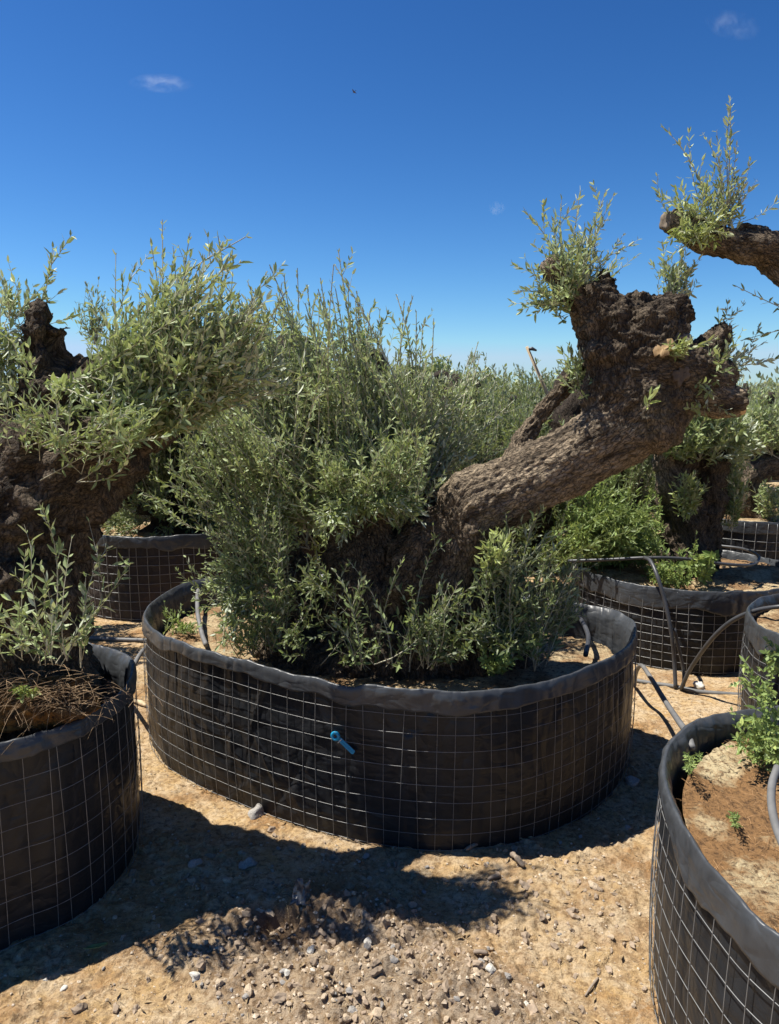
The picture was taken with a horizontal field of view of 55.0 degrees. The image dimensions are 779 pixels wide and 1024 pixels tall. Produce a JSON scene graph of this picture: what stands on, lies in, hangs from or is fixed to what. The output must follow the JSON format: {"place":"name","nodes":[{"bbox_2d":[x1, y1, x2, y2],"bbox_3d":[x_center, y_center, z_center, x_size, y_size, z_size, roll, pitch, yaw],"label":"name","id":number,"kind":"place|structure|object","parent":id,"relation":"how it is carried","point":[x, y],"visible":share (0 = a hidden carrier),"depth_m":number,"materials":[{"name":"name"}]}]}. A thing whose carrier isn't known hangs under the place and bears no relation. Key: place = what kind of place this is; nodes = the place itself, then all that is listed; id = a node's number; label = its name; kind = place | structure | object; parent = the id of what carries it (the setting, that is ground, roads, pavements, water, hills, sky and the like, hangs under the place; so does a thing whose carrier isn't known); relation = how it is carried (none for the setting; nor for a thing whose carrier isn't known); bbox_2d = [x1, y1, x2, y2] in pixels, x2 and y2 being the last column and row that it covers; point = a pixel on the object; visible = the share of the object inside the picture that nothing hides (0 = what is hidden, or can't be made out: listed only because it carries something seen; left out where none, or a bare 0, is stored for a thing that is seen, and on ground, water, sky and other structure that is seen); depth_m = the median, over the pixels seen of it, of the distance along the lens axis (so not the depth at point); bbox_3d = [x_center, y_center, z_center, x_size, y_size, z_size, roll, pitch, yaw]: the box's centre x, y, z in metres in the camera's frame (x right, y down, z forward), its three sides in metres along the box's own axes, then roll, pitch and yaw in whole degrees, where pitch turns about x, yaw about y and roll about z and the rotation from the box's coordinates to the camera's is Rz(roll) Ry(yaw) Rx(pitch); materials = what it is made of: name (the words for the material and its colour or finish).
{"place":"outdoors","nodes":[
{"label":"outdoors","id":0,"kind":"place"},
{"bbox_2d":[0,513,742,1023],"bbox_3d":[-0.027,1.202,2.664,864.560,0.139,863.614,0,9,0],"label":"ground","id":1,"kind":"structure","parent":0,"point":[40,957],"depth_m":2.30,"materials":[{"name":"gravel"}]},
{"bbox_2d":[60,985,67,990],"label":"stone","id":2,"kind":"object","parent":1,"relation":"on","point":[64,987],"visible":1,"depth_m":2.02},
{"bbox_2d":[0,642,142,951],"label":"tree planter","id":3,"kind":"object","parent":1,"relation":"on","point":[70,809],"visible":0.65,"depth_m":2.27,"materials":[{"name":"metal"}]},
{"bbox_2d":[0,220,310,753],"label":"olive tree","id":4,"kind":"object","parent":3,"relation":"in","point":[82,437],"visible":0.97,"depth_m":2.24,"materials":[{"name":"green plant"}]},
{"bbox_2d":[8,683,41,702],"bbox_3d":[-1.105,0.540,2.286,0.101,0.202,0.461,-4,10,-25],"label":"sprout","id":5,"kind":"object","parent":4,"relation":"on","point":[22,692],"visible":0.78,"depth_m":2.14,"materials":[{"name":"green plant"}]},
{"bbox_2d":[75,276,114,348],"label":"olive tree","id":6,"kind":"object","parent":1,"relation":"on","point":[93,326],"visible":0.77,"depth_m":7.17,"materials":[{"name":"green plant"}]},
{"bbox_2d":[84,942,107,948],"bbox_3d":[-0.851,1.258,2.166,0.066,0.006,0.016,-3,9,-17],"label":"fallen leaf","id":7,"kind":"object","parent":1,"relation":"on","point":[96,945],"visible":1,"depth_m":2.17,"materials":[{"name":"plant"}]},
{"bbox_2d":[89,636,142,641],"bbox_3d":[-1.742,0.843,4.960,1.221,0.024,0.054,1,9,4],"label":"irrigation pipe","id":8,"kind":"object","parent":1,"relation":"on","point":[116,639],"visible":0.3,"depth_m":4.95,"materials":[{"name":"plastic"}]},
{"bbox_2d":[134,648,142,664],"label":"irrigation pipe","id":9,"kind":"object","parent":1,"relation":"on","point":[138,656],"visible":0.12,"depth_m":3.61,"materials":[{"name":"plastic"}]},
{"bbox_2d":[134,699,146,706],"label":"stone","id":10,"kind":"object","parent":1,"relation":"on","point":[141,702],"visible":0.7,"depth_m":3.88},
{"bbox_2d":[157,954,162,960],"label":"stone","id":11,"kind":"object","parent":1,"relation":"on","point":[160,957],"visible":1,"depth_m":2.13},
{"bbox_2d":[88,508,254,621],"bbox_3d":[-1.715,0.380,6.083,1.470,0.658,1.527,0,9,0],"label":"tree planter","id":12,"kind":"object","parent":1,"relation":"on","point":[153,572],"visible":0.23,"depth_m":5.37,"materials":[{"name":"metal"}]},
{"bbox_2d":[101,397,244,536],"bbox_3d":[-1.759,-0.538,5.941,1.529,1.703,1.406,1,9,7],"label":"olive tree","id":13,"kind":"object","parent":12,"relation":"in","point":[161,524],"visible":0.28,"depth_m":5.73,"materials":[{"name":"green plant"}]},
{"bbox_2d":[197,408,256,533],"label":"olive tree","id":14,"kind":"object","parent":12,"relation":"in","point":[221,491],"visible":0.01,"depth_m":5.91,"materials":[{"name":"green plant"}]},
{"bbox_2d":[189,971,199,981],"bbox_3d":[-0.535,1.278,2.061,0.026,0.025,0.036,-7,11,-37],"label":"stone","id":15,"kind":"object","parent":1,"relation":"on","point":[195,975],"visible":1,"depth_m":2.05,"materials":[{"name":"stone"}]},
{"bbox_2d":[188,858,202,868],"bbox_3d":[-0.661,1.190,2.534,0.032,0.028,0.052,8,12,42],"label":"stone","id":16,"kind":"object","parent":1,"relation":"on","point":[193,863],"visible":1,"depth_m":2.52,"materials":[{"name":"stone"}]},
{"bbox_2d":[215,978,224,985],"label":"stone","id":17,"kind":"object","parent":1,"relation":"on","point":[219,982],"visible":1,"depth_m":2.03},
{"bbox_2d":[222,877,232,882],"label":"stone","id":18,"kind":"object","parent":1,"relation":"on","point":[226,879],"visible":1,"depth_m":2.45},
{"bbox_2d":[242,993,248,998],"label":"stone","id":19,"kind":"object","parent":1,"relation":"on","point":[245,996],"visible":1,"depth_m":2.00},
{"bbox_2d":[238,857,257,869],"bbox_3d":[-0.485,1.201,2.558,0.065,0.041,0.042,9,0,-28],"label":"stone","id":20,"kind":"object","parent":1,"relation":"on","point":[246,863],"visible":1,"depth_m":2.55,"materials":[{"name":"stone"}]},
{"bbox_2d":[244,983,252,996],"bbox_3d":[-0.381,1.292,2.018,0.027,0.023,0.035,-14,9,9],"label":"stone","id":21,"kind":"object","parent":1,"relation":"on","point":[248,989],"visible":1,"depth_m":2.01,"materials":[{"name":"stone"}]},
{"bbox_2d":[248,803,263,819],"bbox_3d":[-0.517,1.163,2.888,0.069,0.058,0.071,-7,13,-14],"label":"stone","id":22,"kind":"object","parent":1,"relation":"on","point":[255,812],"visible":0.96,"depth_m":2.88,"materials":[{"name":"stone"}]},
{"bbox_2d":[264,909,274,917],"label":"stone","id":23,"kind":"object","parent":1,"relation":"on","point":[270,913],"visible":1,"depth_m":2.34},
{"bbox_2d":[284,969,289,976],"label":"stone","id":24,"kind":"object","parent":1,"relation":"on","point":[286,972],"visible":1,"depth_m":2.06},
{"bbox_2d":[289,878,310,905],"bbox_3d":[-0.278,1.180,2.318,0.058,0.076,0.040,3,9,17],"label":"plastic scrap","id":25,"kind":"object","parent":1,"relation":"on","point":[300,892],"visible":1,"depth_m":2.32,"materials":[{"name":"plastic"}]},
{"bbox_2d":[307,1013,313,1019],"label":"stone","id":26,"kind":"object","parent":1,"relation":"on","point":[310,1016],"visible":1,"depth_m":1.92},
{"bbox_2d":[307,944,314,953],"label":"stone","id":27,"kind":"object","parent":1,"relation":"on","point":[310,949],"visible":0.98,"depth_m":2.13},
{"bbox_2d":[221,293,411,573],"bbox_3d":[-0.475,-0.572,5.311,1.469,1.976,1.486,3,9,17],"label":"olive tree","id":28,"kind":"object","parent":1,"relation":"on","point":[316,551],"visible":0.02,"depth_m":5.13,"materials":[{"name":"green plant"}]},
{"bbox_2d":[321,993,327,999],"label":"stone","id":29,"kind":"object","parent":1,"relation":"on","point":[323,996],"visible":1,"depth_m":1.95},
{"bbox_2d":[343,1013,351,1022],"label":"stone","id":30,"kind":"object","parent":1,"relation":"on","point":[347,1018],"visible":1,"depth_m":1.90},
{"bbox_2d":[345,987,353,993],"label":"stone","id":31,"kind":"object","parent":1,"relation":"on","point":[349,990],"visible":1,"depth_m":1.99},
{"bbox_2d":[347,1006,357,1012],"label":"stone","id":32,"kind":"object","parent":1,"relation":"on","point":[352,1009],"visible":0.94,"depth_m":1.94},
{"bbox_2d":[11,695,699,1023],"bbox_3d":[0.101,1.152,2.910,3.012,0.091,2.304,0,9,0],"label":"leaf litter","id":33,"kind":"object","parent":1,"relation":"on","point":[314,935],"visible":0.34,"depth_m":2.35,"materials":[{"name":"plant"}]},
{"bbox_2d":[0,677,711,1023],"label":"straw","id":34,"kind":"object","parent":1,"relation":"on","point":[375,912],"visible":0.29,"depth_m":2.33,"materials":[{"name":"plant"}]},
{"bbox_2d":[71,826,646,1023],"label":"earth clods","id":35,"kind":"object","parent":1,"relation":"on","point":[278,997],"visible":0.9,"depth_m":2.18,"materials":[{"name":"soil"}]},
{"bbox_2d":[362,853,369,858],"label":"stone","id":36,"kind":"object","parent":1,"relation":"on","point":[365,855],"visible":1,"depth_m":2.63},
{"bbox_2d":[364,941,370,950],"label":"stone","id":37,"kind":"object","parent":1,"relation":"on","point":[367,945],"visible":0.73,"depth_m":2.14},
{"bbox_2d":[342,327,392,431],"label":"olive tree","id":38,"kind":"object","parent":1,"relation":"on","point":[372,355],"visible":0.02,"depth_m":4.84,"materials":[{"name":"green plant"}]},
{"bbox_2d":[369,924,375,929],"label":"stone","id":39,"kind":"object","parent":1,"relation":"on","point":[372,926],"visible":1,"depth_m":2.23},
{"bbox_2d":[370,1007,382,1018],"bbox_3d":[-0.029,1.308,1.944,0.039,0.033,0.042,3,9,21],"label":"stone","id":40,"kind":"object","parent":1,"relation":"on","point":[377,1012],"visible":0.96,"depth_m":1.94,"materials":[{"name":"stone"}]},
{"bbox_2d":[142,574,637,851],"bbox_3d":[-0.126,0.784,3.473,2.311,0.652,1.488,5,10,31],"label":"tree planter","id":41,"kind":"object","parent":1,"relation":"on","point":[509,756],"visible":0.58,"depth_m":2.75,"materials":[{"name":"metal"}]},
{"bbox_2d":[162,601,210,634],"bbox_3d":[-0.997,0.513,3.575,0.285,0.146,0.214,6,11,34],"label":"weed","id":42,"kind":"object","parent":41,"relation":"on","point":[185,628],"visible":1,"depth_m":3.56,"materials":[{"name":"green plant"}]},
{"bbox_2d":[195,588,207,646],"bbox_3d":[-0.938,0.508,3.693,0.040,0.075,0.784,-3,9,-16],"label":"irrigation pipe","id":43,"kind":"object","parent":41,"relation":"on","point":[201,631],"visible":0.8,"depth_m":3.58,"materials":[{"name":"plastic"}]},
{"bbox_2d":[331,731,354,753],"bbox_3d":[-0.167,0.818,2.650,0.093,0.076,0.012,3,9,21],"label":"hanging tag","id":44,"kind":"object","parent":41,"relation":"attached to","point":[351,750],"visible":1,"depth_m":2.65,"materials":[{"name":"blue plastic"}]},
{"bbox_2d":[136,180,778,681],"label":"olive tree","id":45,"kind":"object","parent":41,"relation":"in","point":[432,584],"visible":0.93,"depth_m":3.00,"materials":[{"name":"green plant"}]},
{"bbox_2d":[477,589,546,676],"bbox_3d":[0.454,0.475,2.903,0.253,0.380,0.229,-2,9,-10],"label":"weed","id":46,"kind":"object","parent":41,"relation":"on","point":[499,665],"visible":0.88,"depth_m":2.87,"materials":[{"name":"green plant"}]},
{"bbox_2d":[576,615,590,656],"bbox_3d":[0.879,0.549,3.381,0.050,0.055,0.490,1,9,9],"label":"irrigation pipe","id":47,"kind":"object","parent":41,"relation":"in","point":[588,637],"visible":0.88,"depth_m":3.30,"materials":[{"name":"plastic"}]},
{"bbox_2d":[1,360,778,405],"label":"grove","id":48,"kind":"object","parent":1,"relation":"on","point":[770,380],"visible":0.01,"depth_m":19.23,"materials":[{"name":"green plant"}]},
{"bbox_2d":[390,955,398,963],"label":"stone","id":49,"kind":"object","parent":1,"relation":"on","point":[394,959],"visible":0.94,"depth_m":2.07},
{"bbox_2d":[393,362,429,391],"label":"olive tree","id":50,"kind":"object","parent":1,"relation":"on","point":[418,374],"visible":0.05,"depth_m":20.53,"materials":[{"name":"green plant"}]},
{"bbox_2d":[422,354,454,378],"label":"olive tree","id":51,"kind":"object","parent":1,"relation":"on","point":[439,365],"visible":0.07,"depth_m":23.33,"materials":[{"name":"green plant"}]},
{"bbox_2d":[443,1016,448,1022],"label":"stone","id":52,"kind":"object","parent":1,"relation":"on","point":[446,1019],"visible":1,"depth_m":1.92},
{"bbox_2d":[422,347,512,435],"bbox_3d":[0.974,-1.205,9.758,1.292,1.901,1.276,1,9,4],"label":"olive tree","id":53,"kind":"object","parent":1,"relation":"on","point":[437,373],"visible":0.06,"depth_m":9.66,"materials":[{"name":"green plant"}]},
{"bbox_2d":[465,843,477,850],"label":"stone","id":54,"kind":"object","parent":1,"relation":"on","point":[468,848],"visible":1,"depth_m":2.65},
{"bbox_2d":[473,967,479,972],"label":"stone","id":55,"kind":"object","parent":1,"relation":"on","point":[475,969],"visible":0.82,"depth_m":2.04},
{"bbox_2d":[473,949,487,954],"bbox_3d":[0.259,1.250,2.123,0.042,0.015,0.013,1,9,8],"label":"stick","id":56,"kind":"object","parent":1,"relation":"on","point":[480,951],"visible":1,"depth_m":2.12,"materials":[{"name":"wood"}]},
{"bbox_2d":[481,369,497,387],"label":"olive tree","id":57,"kind":"object","parent":1,"relation":"on","point":[488,377],"visible":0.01,"depth_m":26.49,"materials":[{"name":"green plant"}]},
{"bbox_2d":[485,963,495,973],"bbox_3d":[0.277,1.244,2.039,0.025,0.021,0.029,-6,10,-33],"label":"stone","id":58,"kind":"object","parent":1,"relation":"on","point":[490,968],"visible":1,"depth_m":2.03,"materials":[{"name":"stone"}]},
{"bbox_2d":[430,362,551,482],"bbox_3d":[0.794,-0.400,5.908,1.121,1.572,1.265,7,12,40],"label":"olive tree","id":59,"kind":"object","parent":1,"relation":"on","point":[498,441],"visible":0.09,"depth_m":5.91,"materials":[{"name":"green plant"}]},
{"bbox_2d":[487,873,499,880],"bbox_3d":[0.348,1.217,2.493,0.049,0.018,0.016,-4,10,-24],"label":"stick","id":60,"kind":"object","parent":1,"relation":"on","point":[493,876],"visible":1,"depth_m":2.49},
{"bbox_2d":[487,384,518,417],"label":"olive tree","id":61,"kind":"object","parent":1,"relation":"on","point":[511,399],"visible":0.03,"depth_m":13.59,"materials":[{"name":"green plant"}]},
{"bbox_2d":[504,972,511,979],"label":"stone","id":62,"kind":"object","parent":1,"relation":"on","point":[508,976],"visible":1,"depth_m":2.03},
{"bbox_2d":[509,851,524,866],"bbox_3d":[0.438,1.190,2.568,0.024,0.026,0.088,-4,10,-23],"label":"stick","id":63,"kind":"object","parent":1,"relation":"on","point":[518,859],"visible":1,"depth_m":2.56,"materials":[{"name":"wood"}]},
{"bbox_2d":[516,983,521,989],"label":"stone","id":64,"kind":"object","parent":1,"relation":"on","point":[518,986],"visible":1,"depth_m":2.02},
{"bbox_2d":[475,358,579,437],"bbox_3d":[1.290,-0.617,7.085,1.158,1.623,1.306,6,10,32],"label":"olive tree","id":65,"kind":"object","parent":1,"relation":"on","point":[549,389],"visible":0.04,"depth_m":6.74,"materials":[{"name":"green plant"}]},
{"bbox_2d":[511,364,569,421],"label":"olive tree","id":66,"kind":"object","parent":1,"relation":"on","point":[523,373],"depth_m":9.30,"materials":[{"name":"green plant"}]},
{"bbox_2d":[525,346,583,511],"bbox_3d":[1.414,-0.262,5.762,0.877,1.974,0.058,-3,9,-21],"label":"cane","id":67,"kind":"object","parent":1,"relation":"on","point":[529,350],"visible":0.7,"depth_m":5.51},
{"bbox_2d":[566,955,572,961],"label":"stone","id":68,"kind":"object","parent":1,"relation":"on","point":[569,958],"visible":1,"depth_m":2.14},
{"bbox_2d":[584,977,598,996],"bbox_3d":[0.554,1.298,2.046,0.008,0.009,0.084,7,11,40],"label":"stick","id":69,"kind":"object","parent":1,"relation":"on","point":[591,985],"visible":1,"depth_m":2.04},
{"bbox_2d":[588,881,597,890],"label":"stone","id":70,"kind":"object","parent":1,"relation":"on","point":[593,885],"visible":1,"depth_m":2.42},
{"bbox_2d":[607,934,613,939],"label":"stone","id":71,"kind":"object","parent":1,"relation":"on","point":[611,936],"visible":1,"depth_m":2.21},
{"bbox_2d":[567,454,661,541],"bbox_3d":[1.951,-0.428,6.248,1.220,1.553,1.370,-9,12,-44],"label":"olive tree","id":72,"kind":"object","parent":1,"relation":"on","point":[634,475],"visible":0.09,"depth_m":6.04,"materials":[{"name":"green plant"}]},
{"bbox_2d":[625,825,631,829],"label":"stone","id":73,"kind":"object","parent":1,"relation":"on","point":[628,827],"visible":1,"depth_m":2.78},
{"bbox_2d":[625,775,639,786],"bbox_3d":[1.016,1.132,3.130,0.058,0.038,0.059,-2,9,-11],"label":"stone","id":74,"kind":"object","parent":1,"relation":"on","point":[631,781],"visible":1,"depth_m":3.12,"materials":[{"name":"stone"}]},
{"bbox_2d":[643,556,677,687],"bbox_3d":[1.542,0.601,4.333,0.126,0.675,0.538,1,9,3],"label":"irrigation pipe","id":75,"kind":"object","parent":1,"relation":"on","point":[650,560],"visible":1,"depth_m":4.14,"materials":[{"name":"plastic"}]},
{"bbox_2d":[633,663,695,750],"bbox_3d":[1.137,0.832,3.201,0.043,0.574,1.931,2,9,13],"label":"irrigation pipe","id":76,"kind":"object","parent":1,"relation":"on","point":[676,718],"visible":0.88,"depth_m":2.98,"materials":[{"name":"plastic"}]},
{"bbox_2d":[568,548,778,676],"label":"tree planter","id":77,"kind":"object","parent":1,"relation":"on","point":[701,613],"visible":0.52,"depth_m":4.41,"materials":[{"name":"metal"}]},
{"bbox_2d":[456,379,619,576],"bbox_3d":[1.041,-0.224,5.381,1.281,1.452,1.140,-3,9,-20],"label":"olive tree","id":78,"kind":"object","parent":77,"relation":"in","point":[566,410],"visible":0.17,"depth_m":5.21,"materials":[{"name":"green plant"}]},
{"bbox_2d":[526,473,678,583],"bbox_3d":[1.519,0.016,5.115,1.201,0.787,1.393,0,9,0],"label":"bush","id":79,"kind":"object","parent":77,"relation":"on","point":[605,530],"visible":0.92,"depth_m":4.76,"materials":[{"name":"green plant"}]},
{"bbox_2d":[568,545,760,566],"bbox_3d":[1.912,0.284,4.760,1.444,0.124,0.684,-5,10,-29],"label":"irrigation pipe","id":80,"kind":"object","parent":77,"relation":"on","point":[757,561],"visible":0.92,"depth_m":4.54,"materials":[{"name":"plastic"}]},
{"bbox_2d":[641,544,693,588],"bbox_3d":[1.722,0.325,4.656,0.288,0.331,0.693,2,9,14],"label":"weed","id":81,"kind":"object","parent":77,"relation":"in","point":[667,574],"visible":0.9,"depth_m":4.46,"materials":[{"name":"green plant"}]},
{"bbox_2d":[675,530,700,577],"bbox_3d":[1.889,0.267,4.653,0.180,0.364,0.577,5,10,29],"label":"sprig","id":82,"kind":"object","parent":77,"relation":"in","point":[691,555],"visible":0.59,"depth_m":4.52,"materials":[{"name":"green plant"}]},
{"bbox_2d":[678,550,720,584],"bbox_3d":[2.003,0.315,4.758,0.238,0.254,0.776,5,10,32],"label":"weed","id":83,"kind":"object","parent":77,"relation":"in","point":[705,570],"visible":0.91,"depth_m":4.50,"materials":[{"name":"green plant"}]},
{"bbox_2d":[651,407,772,578],"bbox_3d":[2.012,-0.166,4.833,0.910,1.482,0.669,0,9,0],"label":"olive tree","id":84,"kind":"object","parent":77,"relation":"in","point":[700,489],"visible":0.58,"depth_m":4.79,"materials":[{"name":"green plant"}]},
{"bbox_2d":[673,628,684,686],"bbox_3d":[1.618,0.808,4.147,0.056,0.326,0.099,-6,10,-32],"label":"irrigation pipe","id":85,"kind":"object","parent":1,"relation":"on","point":[679,651],"visible":0.81,"depth_m":4.15,"materials":[{"name":"plastic"}]},
{"bbox_2d":[637,679,737,694],"bbox_3d":[1.703,0.970,4.137,1.140,0.024,0.156,4,10,24],"label":"irrigation pipe","id":86,"kind":"object","parent":1,"relation":"on","point":[692,690],"visible":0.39,"depth_m":4.08,"materials":[{"name":"plastic"}]},
{"bbox_2d":[642,453,733,512],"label":"olive tree","id":87,"kind":"object","parent":1,"relation":"on","point":[655,490],"depth_m":7.73,"materials":[{"name":"green plant"}]},
{"bbox_2d":[692,681,704,689],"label":"stone","id":88,"kind":"object","parent":1,"relation":"on","point":[698,685],"visible":0.91,"depth_m":4.15,"materials":[{"name":"stone"}]},
{"bbox_2d":[649,705,778,1023],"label":"tree planter","id":89,"kind":"object","parent":1,"relation":"on","point":[716,947],"visible":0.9,"depth_m":1.76,"materials":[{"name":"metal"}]},
{"bbox_2d":[682,751,702,774],"bbox_3d":[0.845,0.707,2.085,0.055,0.124,0.191,4,10,23],"label":"sprout","id":90,"kind":"object","parent":89,"relation":"on","point":[688,767],"visible":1,"depth_m":2.07,"materials":[{"name":"green plant"}]},
{"bbox_2d":[675,734,778,930],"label":"soil","id":91,"kind":"structure","parent":89,"relation":"on","point":[735,820],"depth_m":1.94,"materials":[{"name":"soil"}]},
{"bbox_2d":[726,811,742,828],"bbox_3d":[0.847,0.754,1.844,0.042,0.098,0.135,6,11,36],"label":"sprout","id":92,"kind":"object","parent":91,"relation":"in","point":[733,818],"visible":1,"depth_m":1.83,"materials":[{"name":"green plant"}]},
{"bbox_2d":[722,653,778,771],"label":"weed","id":93,"kind":"object","parent":89,"relation":"in","point":[762,743],"visible":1,"depth_m":2.17,"materials":[{"name":"green plant"}]},
{"bbox_2d":[767,764,778,844],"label":"irrigation pipe","id":94,"kind":"object","parent":89,"relation":"on","point":[771,798],"visible":1,"depth_m":1.85,"materials":[{"name":"plastic"}]},
{"bbox_2d":[679,604,778,690],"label":"irrigation pipe","id":95,"kind":"object","parent":1,"relation":"on","point":[714,636],"visible":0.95,"depth_m":3.80,"materials":[{"name":"plastic"}]},
{"bbox_2d":[720,506,778,559],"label":"tree planter","id":96,"kind":"object","parent":1,"relation":"on","point":[760,537],"visible":0.23,"depth_m":6.10,"materials":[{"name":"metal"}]},
{"bbox_2d":[736,380,778,521],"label":"olive tree","id":97,"kind":"object","parent":96,"relation":"in","point":[766,465],"visible":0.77,"depth_m":6.50,"materials":[{"name":"green plant"}]},
{"bbox_2d":[729,385,775,473],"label":"olive tree","id":98,"kind":"object","parent":1,"relation":"on","point":[747,438],"visible":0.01,"depth_m":11.37,"materials":[{"name":"green plant"}]},
{"bbox_2d":[737,594,778,710],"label":"tree planter","id":99,"kind":"object","parent":1,"relation":"on","point":[759,624],"visible":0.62,"depth_m":3.43,"materials":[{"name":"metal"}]},
{"bbox_2d":[651,95,778,341],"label":"olive tree","id":100,"kind":"object","parent":99,"relation":"in","point":[704,232],"visible":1,"depth_m":3.00,"materials":[{"name":"green plant"}]},
{"bbox_2d":[759,635,778,676],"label":"sprig","id":101,"kind":"object","parent":99,"relation":"in","point":[770,655],"visible":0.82,"depth_m":2.88,"materials":[{"name":"green plant"}]},
{"bbox_2d":[739,379,776,404],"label":"olive tree","id":102,"kind":"object","parent":1,"relation":"on","point":[745,385],"visible":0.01,"depth_m":15.54,"materials":[{"name":"green plant"}]},
{"bbox_2d":[745,391,778,459],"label":"olive tree","id":103,"kind":"object","parent":1,"relation":"on","point":[771,396],"visible":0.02,"depth_m":13.18,"materials":[{"name":"green plant"}]},
{"bbox_2d":[760,480,778,499],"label":"tree planter","id":104,"kind":"object","parent":1,"relation":"on","point":[774,482],"visible":0.03,"depth_m":8.93,"materials":[{"name":"soil"}]},
{"bbox_2d":[0,0,778,390],"label":"sky","id":105,"kind":"structure","parent":0,"point":[119,119],"materials":[{"name":"blue"}]},
{"bbox_3d":[-1.779,0.067,8.103,1.497,0.661,1.544,0,9,0],"label":"tree planter","id":106,"kind":"object","parent":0,"visible":0},
{"bbox_2d":[119,496,136,511],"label":"olive tree","id":107,"kind":"object","parent":106,"relation":"in","point":[127,503],"depth_m":7.55,"materials":[{"name":"green plant"}]}
]}

